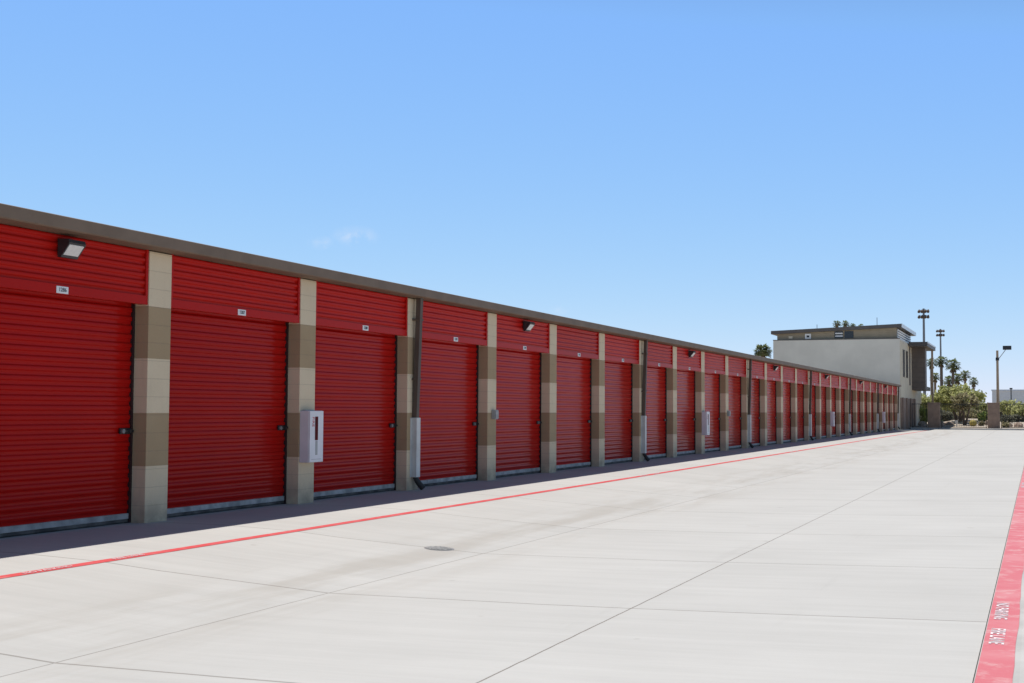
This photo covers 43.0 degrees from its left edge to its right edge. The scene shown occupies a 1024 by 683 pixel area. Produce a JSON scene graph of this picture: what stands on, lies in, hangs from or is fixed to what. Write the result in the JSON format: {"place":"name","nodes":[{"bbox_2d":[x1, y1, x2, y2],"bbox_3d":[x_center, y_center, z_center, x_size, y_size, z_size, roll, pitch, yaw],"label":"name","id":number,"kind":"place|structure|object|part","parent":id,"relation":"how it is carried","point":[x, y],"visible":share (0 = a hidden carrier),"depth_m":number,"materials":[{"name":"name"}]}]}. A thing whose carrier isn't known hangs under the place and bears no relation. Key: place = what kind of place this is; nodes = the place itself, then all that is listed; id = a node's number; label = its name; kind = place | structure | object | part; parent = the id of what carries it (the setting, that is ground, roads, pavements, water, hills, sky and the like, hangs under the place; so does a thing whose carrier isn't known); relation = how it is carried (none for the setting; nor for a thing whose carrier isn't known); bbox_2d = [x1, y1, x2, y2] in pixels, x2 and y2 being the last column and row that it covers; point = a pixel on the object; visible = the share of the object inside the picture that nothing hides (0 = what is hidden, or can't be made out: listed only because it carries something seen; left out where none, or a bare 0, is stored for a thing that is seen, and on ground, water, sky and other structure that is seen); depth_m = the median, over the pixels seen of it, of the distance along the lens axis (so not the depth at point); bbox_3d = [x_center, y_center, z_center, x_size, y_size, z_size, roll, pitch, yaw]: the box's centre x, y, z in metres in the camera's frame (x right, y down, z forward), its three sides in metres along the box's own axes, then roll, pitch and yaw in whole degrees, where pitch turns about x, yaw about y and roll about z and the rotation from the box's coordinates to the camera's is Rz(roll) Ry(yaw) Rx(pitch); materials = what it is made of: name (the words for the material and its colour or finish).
{"place":"outdoors","nodes":[
{"label":"outdoors","id":0,"kind":"place"},
{"bbox_2d":[0,429,1023,682],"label":"pavement","id":1,"kind":"structure","parent":0,"point":[874,559],"depth_m":10.76,"materials":[{"name":"concrete"}]},
{"bbox_2d":[424,546,453,550],"bbox_3d":[-0.747,2.138,13.347,0.310,0.056,0.310,-1,-3,22],"label":"manhole cover","id":2,"kind":"object","parent":1,"relation":"on","point":[439,548],"visible":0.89,"depth_m":13.31,"materials":[{"name":"metal"}]},
{"bbox_2d":[0,430,926,578],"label":"painted line","id":3,"kind":"object","parent":1,"relation":"on","point":[137,555],"visible":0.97,"depth_m":14.28,"materials":[{"name":"red paint"}]},
{"bbox_2d":[0,0,1023,402],"label":"sky","id":4,"kind":"structure","parent":0,"point":[723,174],"materials":[{"name":"blue"}]},
{"bbox_2d":[910,419,1023,428],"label":"gravel bed","id":5,"kind":"object","parent":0,"point":[959,424],"visible":0.06,"depth_m":106.07,"materials":[{"name":"beige gravel"}]},
{"bbox_2d":[912,403,926,427],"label":"iron fence","id":6,"kind":"object","parent":5,"relation":"on","point":[918,415],"visible":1,"depth_m":100.87,"materials":[{"name":"black metal"}]},
{"bbox_2d":[918,421,924,425],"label":"boulder","id":7,"kind":"object","parent":5,"relation":"on","point":[922,423],"visible":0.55,"depth_m":106.73,"materials":[{"name":"grey stone"}]},
{"bbox_2d":[919,404,927,421],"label":"shrub","id":8,"kind":"object","parent":5,"relation":"on","point":[922,415],"visible":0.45,"depth_m":110.42,"materials":[{"name":"green plant"}]},
{"bbox_2d":[921,393,930,418],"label":"desert tree","id":9,"kind":"object","parent":5,"relation":"on","point":[924,399],"visible":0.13,"depth_m":117.75,"materials":[{"name":"green plant"}]},
{"bbox_2d":[940,410,953,421],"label":"shrub","id":10,"kind":"object","parent":5,"relation":"on","point":[946,413],"visible":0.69,"depth_m":114.57,"materials":[{"name":"green plant"}]},
{"bbox_2d":[930,383,986,421],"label":"desert tree","id":11,"kind":"object","parent":5,"relation":"on","point":[943,394],"visible":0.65,"depth_m":110.00,"materials":[{"name":"green plant"}]},
{"bbox_2d":[950,392,979,424],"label":"desert tree","id":12,"kind":"object","parent":5,"relation":"on","point":[960,398],"visible":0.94,"depth_m":106.47,"materials":[{"name":"green plant"}]},
{"bbox_2d":[957,408,982,418],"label":"shrub","id":13,"kind":"object","parent":5,"relation":"on","point":[974,415],"visible":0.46,"depth_m":117.40,"materials":[{"name":"green plant"}]},
{"bbox_2d":[969,420,976,425],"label":"barrel cactus","id":14,"kind":"object","parent":5,"relation":"on","point":[974,422],"visible":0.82,"depth_m":104.34,"materials":[{"name":"plant"}]},
{"bbox_2d":[970,402,987,416],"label":"desert tree","id":15,"kind":"object","parent":5,"relation":"on","point":[982,407],"visible":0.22,"depth_m":118.90,"materials":[{"name":"green plant"}]},
{"bbox_2d":[977,411,987,420],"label":"shrub","id":16,"kind":"object","parent":5,"relation":"on","point":[979,414],"visible":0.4,"depth_m":110.64,"materials":[{"name":"green plant"}]},
{"bbox_2d":[996,346,1010,402],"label":"lamp pole","id":17,"kind":"object","parent":5,"relation":"on","point":[997,369],"visible":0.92,"depth_m":99.82,"materials":[{"name":"metal"}]},
{"bbox_2d":[1002,421,1010,426],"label":"shrub","id":18,"kind":"object","parent":5,"relation":"on","point":[1005,424],"visible":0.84,"depth_m":101.52,"materials":[{"name":"green plant"}]},
{"bbox_2d":[1000,414,1013,421],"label":"shrub","id":19,"kind":"object","parent":5,"relation":"on","point":[1006,418],"visible":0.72,"depth_m":110.76,"materials":[{"name":"green plant"}]},
{"bbox_2d":[999,399,1023,414],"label":"desert tree","id":20,"kind":"object","parent":5,"relation":"on","point":[1009,406],"visible":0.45,"depth_m":118.83,"materials":[{"name":"green plant"}]},
{"bbox_2d":[1001,404,1023,427],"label":"iron fence","id":21,"kind":"object","parent":5,"relation":"on","point":[1007,415],"visible":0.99,"depth_m":98.36,"materials":[{"name":"black metal"}]},
{"bbox_2d":[1009,414,1023,421],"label":"shrub","id":22,"kind":"object","parent":5,"relation":"on","point":[1017,418],"visible":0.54,"depth_m":112.37,"materials":[{"name":"green plant"}]},
{"bbox_2d":[1010,402,1023,421],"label":"desert tree","id":23,"kind":"object","parent":5,"relation":"on","point":[1015,409],"visible":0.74,"depth_m":113.12,"materials":[{"name":"green plant"}]},
{"bbox_2d":[1015,422,1022,426],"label":"boulder","id":24,"kind":"object","parent":5,"relation":"on","point":[1017,424],"visible":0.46,"depth_m":103.09,"materials":[{"name":"beige stone"}]},
{"bbox_2d":[1019,618,1023,682],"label":"walkway","id":25,"kind":"structure","parent":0,"point":[1021,680],"depth_m":7.04,"materials":[{"name":"concrete"}]},
{"bbox_3d":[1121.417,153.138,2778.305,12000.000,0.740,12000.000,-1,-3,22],"label":"ground","id":26,"kind":"structure","parent":0,"visible":0},
{"bbox_2d":[0,203,900,536],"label":"storage building","id":27,"kind":"structure","parent":26,"relation":"on","point":[146,377],"depth_m":17.61,"materials":[{"name":"red paint"}]},
{"bbox_2d":[56,286,68,293],"bbox_3d":[-4.610,-0.528,13.333,0.010,0.074,0.176,-1,-3,22],"label":"number plate","id":28,"kind":"object","parent":27,"relation":"attached to","point":[61,289],"visible":1,"depth_m":13.33,"materials":[{"name":"white plastic"}]},
{"bbox_2d":[0,288,134,536],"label":"roller door","id":29,"kind":"structure","parent":27,"relation":"in","point":[67,362],"depth_m":13.63,"materials":[{"name":"red paint"}]},
{"bbox_2d":[57,238,85,259],"bbox_3d":[-4.526,-0.954,13.371,0.150,0.190,0.250,-1,-3,22],"label":"wall lamp","id":30,"kind":"object","parent":27,"relation":"attached to","point":[70,249],"visible":1,"depth_m":13.31,"materials":[{"name":"brown metal"}]},
{"bbox_2d":[167,308,288,516],"bbox_3d":[-3.593,0.833,16.326,0.102,2.620,2.843,-1,-3,22],"label":"roller door","id":31,"kind":"structure","parent":27,"relation":"in","point":[228,387],"depth_m":16.34,"materials":[{"name":"red paint"}]},
{"bbox_2d":[238,309,245,315],"bbox_3d":[-3.395,-0.364,16.344,0.010,0.074,0.176,-1,-3,22],"label":"number plate","id":32,"kind":"object","parent":27,"relation":"attached to","point":[242,312],"visible":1,"depth_m":16.35,"materials":[{"name":"white plastic"}]},
{"bbox_2d":[299,410,322,462],"bbox_3d":[-2.727,1.286,17.699,0.160,0.712,0.360,-1,-3,22],"label":"extinguisher cabinet","id":33,"kind":"object","parent":27,"relation":"attached to","point":[311,436],"visible":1,"depth_m":17.56,"materials":[{"name":"white metal"}]},
{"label":"door","id":34,"kind":"part","parent":33,"relation":"part of","materials":[{"name":"white paint"}]},
{"bbox_2d":[313,326,397,499],"bbox_3d":[-2.378,0.997,19.338,0.102,2.620,2.843,-1,-3,22],"label":"roller door","id":35,"kind":"structure","parent":27,"relation":"in","point":[356,371],"depth_m":19.46,"materials":[{"name":"red paint"}]},
{"bbox_2d":[418,339,478,485],"bbox_3d":[-1.163,1.161,22.349,0.102,2.620,2.843,-1,-3,22],"label":"roller door","id":36,"kind":"structure","parent":27,"relation":"in","point":[448,409],"depth_m":22.53,"materials":[{"name":"red paint"}]},
{"bbox_2d":[492,410,498,418],"bbox_3d":[-0.307,1.337,23.805,0.085,0.170,0.150,-1,-3,22],"label":"junction box","id":37,"kind":"object","parent":27,"relation":"attached to","point":[495,414],"visible":1,"depth_m":23.74,"materials":[{"name":"grey metal"}]},
{"bbox_2d":[496,347,541,476],"bbox_3d":[0.053,1.325,25.360,0.102,2.620,2.843,-1,-3,22],"label":"roller door","id":38,"kind":"structure","parent":27,"relation":"in","point":[518,372],"depth_m":25.55,"materials":[{"name":"red paint"}]},
{"bbox_2d":[523,321,534,331],"bbox_3d":[0.335,-0.298,25.415,0.150,0.190,0.250,-1,-3,22],"label":"wall lamp","id":39,"kind":"object","parent":27,"relation":"attached to","point":[528,326],"visible":1,"depth_m":25.32,"materials":[{"name":"brown metal"}]},
{"bbox_2d":[556,355,591,469],"bbox_3d":[1.268,1.489,28.371,0.102,2.620,2.843,-1,-3,22],"label":"roller door","id":40,"kind":"structure","parent":27,"relation":"in","point":[574,374],"depth_m":28.62,"materials":[{"name":"red paint"}]},
{"bbox_2d":[605,361,632,463],"bbox_3d":[2.483,1.653,31.382,0.102,2.620,2.843,-1,-3,22],"label":"roller door","id":41,"kind":"structure","parent":27,"relation":"in","point":[618,375],"depth_m":31.71,"materials":[{"name":"red paint"}]},
{"bbox_2d":[644,366,666,459],"bbox_3d":[3.699,1.817,34.393,0.102,2.620,2.843,-1,-3,22],"label":"roller door","id":42,"kind":"structure","parent":27,"relation":"in","point":[656,394],"depth_m":34.86,"materials":[{"name":"red paint"}]},
{"bbox_2d":[677,369,695,455],"bbox_3d":[4.914,1.980,37.404,0.102,2.620,2.843,-1,-3,22],"label":"roller door","id":43,"kind":"structure","parent":27,"relation":"in","point":[686,440],"depth_m":37.78,"materials":[{"name":"red paint"}]},
{"bbox_2d":[689,351,695,356],"bbox_3d":[5.197,0.358,37.459,0.150,0.190,0.250,-1,-3,22],"label":"wall lamp","id":44,"kind":"object","parent":27,"relation":"attached to","point":[691,353],"visible":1,"depth_m":37.36,"materials":[{"name":"brown metal"}]},
{"bbox_2d":[702,411,709,434],"bbox_3d":[5.780,2.433,38.776,0.160,0.712,0.360,-1,-3,22],"label":"extinguisher cabinet","id":45,"kind":"object","parent":27,"relation":"attached to","point":[705,423],"visible":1,"depth_m":38.62,"materials":[{"name":"white metal"}]},
{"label":"door","id":46,"kind":"part","parent":45,"relation":"part of","materials":[{"name":"white paint"}]},
{"bbox_2d":[705,373,720,451],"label":"roller door","id":47,"kind":"structure","parent":27,"relation":"in","point":[712,381],"depth_m":40.96,"materials":[{"name":"red paint"}]},
{"bbox_2d":[728,375,741,448],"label":"roller door","id":48,"kind":"structure","parent":27,"relation":"in","point":[734,382],"depth_m":43.88,"materials":[{"name":"red paint"}]},
{"bbox_2d":[749,378,760,446],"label":"roller door","id":49,"kind":"structure","parent":27,"relation":"in","point":[755,384],"depth_m":47.12,"materials":[{"name":"red paint"}]},
{"bbox_2d":[767,380,776,444],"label":"roller door","id":50,"kind":"structure","parent":27,"relation":"in","point":[771,385],"depth_m":49.98,"materials":[{"name":"red paint"}]},
{"bbox_2d":[783,382,791,442],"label":"roller door","id":51,"kind":"structure","parent":27,"relation":"in","point":[787,417],"depth_m":53.05,"materials":[{"name":"red paint"}]},
{"bbox_2d":[797,384,804,440],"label":"roller door","id":52,"kind":"structure","parent":27,"relation":"in","point":[800,387],"depth_m":56.10,"materials":[{"name":"red paint"}]},
{"bbox_2d":[810,385,815,439],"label":"roller door","id":53,"kind":"structure","parent":27,"relation":"in","point":[813,403],"depth_m":59.44,"materials":[{"name":"red paint"}]},
{"bbox_2d":[821,386,826,437],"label":"roller door","id":54,"kind":"structure","parent":27,"relation":"in","point":[823,389],"depth_m":62.15,"materials":[{"name":"red paint"}]},
{"bbox_2d":[830,412,834,425],"bbox_3d":[15.503,3.744,62.864,0.160,0.712,0.360,-1,-3,22],"label":"extinguisher cabinet","id":55,"kind":"object","parent":27,"relation":"attached to","point":[832,418],"visible":1,"depth_m":62.71,"materials":[{"name":"white metal"}]},
{"bbox_2d":[831,388,835,436],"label":"roller door","id":56,"kind":"structure","parent":27,"relation":"in","point":[833,390],"depth_m":65.32,"materials":[{"name":"red paint"}]},
{"bbox_2d":[841,389,844,435],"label":"roller door","id":57,"kind":"structure","parent":27,"relation":"in","point":[842,390],"depth_m":68.40,"materials":[{"name":"red paint"}]},
{"bbox_2d":[849,390,852,434],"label":"roller door","id":58,"kind":"structure","parent":27,"relation":"in","point":[851,390],"depth_m":71.69,"materials":[{"name":"red paint"}]},
{"bbox_2d":[857,391,860,433],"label":"roller door","id":59,"kind":"structure","parent":27,"relation":"in","point":[858,392],"depth_m":74.35,"materials":[{"name":"red paint"}]},
{"bbox_2d":[864,392,866,432],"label":"roller door","id":60,"kind":"structure","parent":27,"relation":"in","point":[865,393],"depth_m":77.39,"materials":[{"name":"red paint"}]},
{"bbox_2d":[871,392,873,431],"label":"roller door","id":61,"kind":"structure","parent":27,"relation":"in","point":[872,430],"depth_m":80.41,"materials":[{"name":"red paint"}]},
{"bbox_2d":[882,412,884,422],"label":"extinguisher cabinet","id":62,"kind":"object","parent":27,"relation":"attached to","point":[883,417],"visible":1,"depth_m":83.78,"materials":[{"name":"white metal"}]},
{"bbox_2d":[883,394,884,430],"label":"roller door","id":63,"kind":"structure","parent":27,"relation":"in","point":[883,394],"depth_m":86.70,"materials":[{"name":"red paint"}]},
{"bbox_2d":[888,394,889,429],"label":"roller door","id":64,"kind":"structure","parent":27,"relation":"in","point":[888,394],"depth_m":89.62,"materials":[{"name":"red paint"}]},
{"bbox_2d":[893,395,894,429],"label":"roller door","id":65,"kind":"structure","parent":27,"relation":"in","point":[893,395],"depth_m":92.62,"materials":[{"name":"red paint"}]},
{"bbox_2d":[754,343,771,357],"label":"palm tree","id":66,"kind":"object","parent":26,"relation":"on","point":[761,352],"visible":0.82,"depth_m":129.77,"materials":[{"name":"green plant"}]},
{"bbox_2d":[832,320,840,326],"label":"palm tree","id":67,"kind":"object","parent":26,"relation":"on","point":[836,323],"visible":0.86,"depth_m":147.10,"materials":[{"name":"green plant"}]},
{"bbox_2d":[842,320,849,326],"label":"palm tree","id":68,"kind":"object","parent":26,"relation":"on","point":[845,324],"visible":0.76,"depth_m":151.60,"materials":[{"name":"green plant"}]},
{"bbox_2d":[771,324,935,429],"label":"office building","id":69,"kind":"structure","parent":26,"relation":"on","point":[891,353],"depth_m":97.29,"materials":[{"name":"grey paint"}]},
{"bbox_2d":[903,350,904,377],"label":"window","id":70,"kind":"structure","parent":69,"relation":"in","point":[903,350],"depth_m":97.85,"materials":[{"name":"black glass"}]},
{"bbox_2d":[906,351,907,377],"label":"window","id":71,"kind":"structure","parent":69,"relation":"in","point":[906,351],"depth_m":99.89,"materials":[{"name":"black glass"}]},
{"bbox_2d":[917,308,929,394],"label":"stadium light","id":72,"kind":"object","parent":26,"relation":"on","point":[923,311],"visible":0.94,"depth_m":210.57,"materials":[{"name":"metal"}]},
{"bbox_2d":[927,358,937,394],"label":"palm tree","id":73,"kind":"object","parent":26,"relation":"on","point":[934,362],"visible":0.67,"depth_m":143.08,"materials":[{"name":"green plant"}]},
{"bbox_2d":[927,402,940,427],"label":"gate pillar","id":74,"kind":"structure","parent":26,"relation":"on","point":[933,408],"depth_m":99.94,"materials":[{"name":"brown stone"}]},
{"bbox_2d":[933,373,939,395],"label":"palm tree","id":75,"kind":"object","parent":26,"relation":"on","point":[935,378],"visible":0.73,"depth_m":180.91,"materials":[{"name":"green plant"}]},
{"bbox_2d":[936,329,944,356],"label":"stadium light","id":76,"kind":"object","parent":26,"relation":"on","point":[940,334],"visible":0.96,"depth_m":285.68,"materials":[{"name":"metal"}]},
{"bbox_2d":[936,356,947,389],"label":"palm tree","id":77,"kind":"object","parent":26,"relation":"on","point":[940,362],"visible":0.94,"depth_m":152.15,"materials":[{"name":"green plant"}]},
{"bbox_2d":[943,376,955,386],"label":"palm tree","id":78,"kind":"object","parent":26,"relation":"on","point":[948,381],"visible":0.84,"depth_m":189.61,"materials":[{"name":"green plant"}]},
{"bbox_2d":[945,358,960,420],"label":"palm tree","id":79,"kind":"object","parent":26,"relation":"on","point":[951,365],"visible":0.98,"depth_m":161.05,"materials":[{"name":"green plant"}]},
{"bbox_2d":[951,373,963,418],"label":"palm tree","id":80,"kind":"object","parent":26,"relation":"on","point":[958,378],"visible":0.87,"depth_m":189.11,"materials":[{"name":"green plant"}]},
{"bbox_2d":[959,370,970,388],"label":"palm tree","id":81,"kind":"object","parent":26,"relation":"on","point":[965,373],"visible":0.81,"depth_m":198.33,"materials":[{"name":"green plant"}]},
{"bbox_2d":[911,428,1023,429],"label":"end kerb","id":82,"kind":"structure","parent":26,"relation":"on","point":[970,428],"depth_m":98.33,"materials":[{"name":"concrete"}]},
{"bbox_2d":[969,377,978,388],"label":"palm tree","id":83,"kind":"object","parent":26,"relation":"on","point":[973,382],"visible":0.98,"depth_m":216.69,"materials":[{"name":"green plant"}]},
{"bbox_2d":[987,403,999,427],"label":"gate pillar","id":84,"kind":"structure","parent":26,"relation":"on","point":[993,410],"depth_m":98.33,"materials":[{"name":"brown stone"}]},
{"bbox_2d":[941,403,986,427],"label":"iron gate","id":85,"kind":"structure","parent":84,"relation":"attached to","point":[966,417],"depth_m":99.54,"materials":[{"name":"black metal"}]},
{"bbox_2d":[973,469,1023,682],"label":"kerb","id":86,"kind":"structure","parent":26,"relation":"on","point":[999,660],"depth_m":8.55,"materials":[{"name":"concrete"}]},
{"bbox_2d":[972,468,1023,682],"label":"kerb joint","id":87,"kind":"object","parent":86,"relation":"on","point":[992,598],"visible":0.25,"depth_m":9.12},
{"bbox_2d":[991,390,1023,408],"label":"warehouse","id":88,"kind":"structure","parent":26,"relation":"on","point":[1017,395],"depth_m":224.07,"materials":[{"name":"white paint"}]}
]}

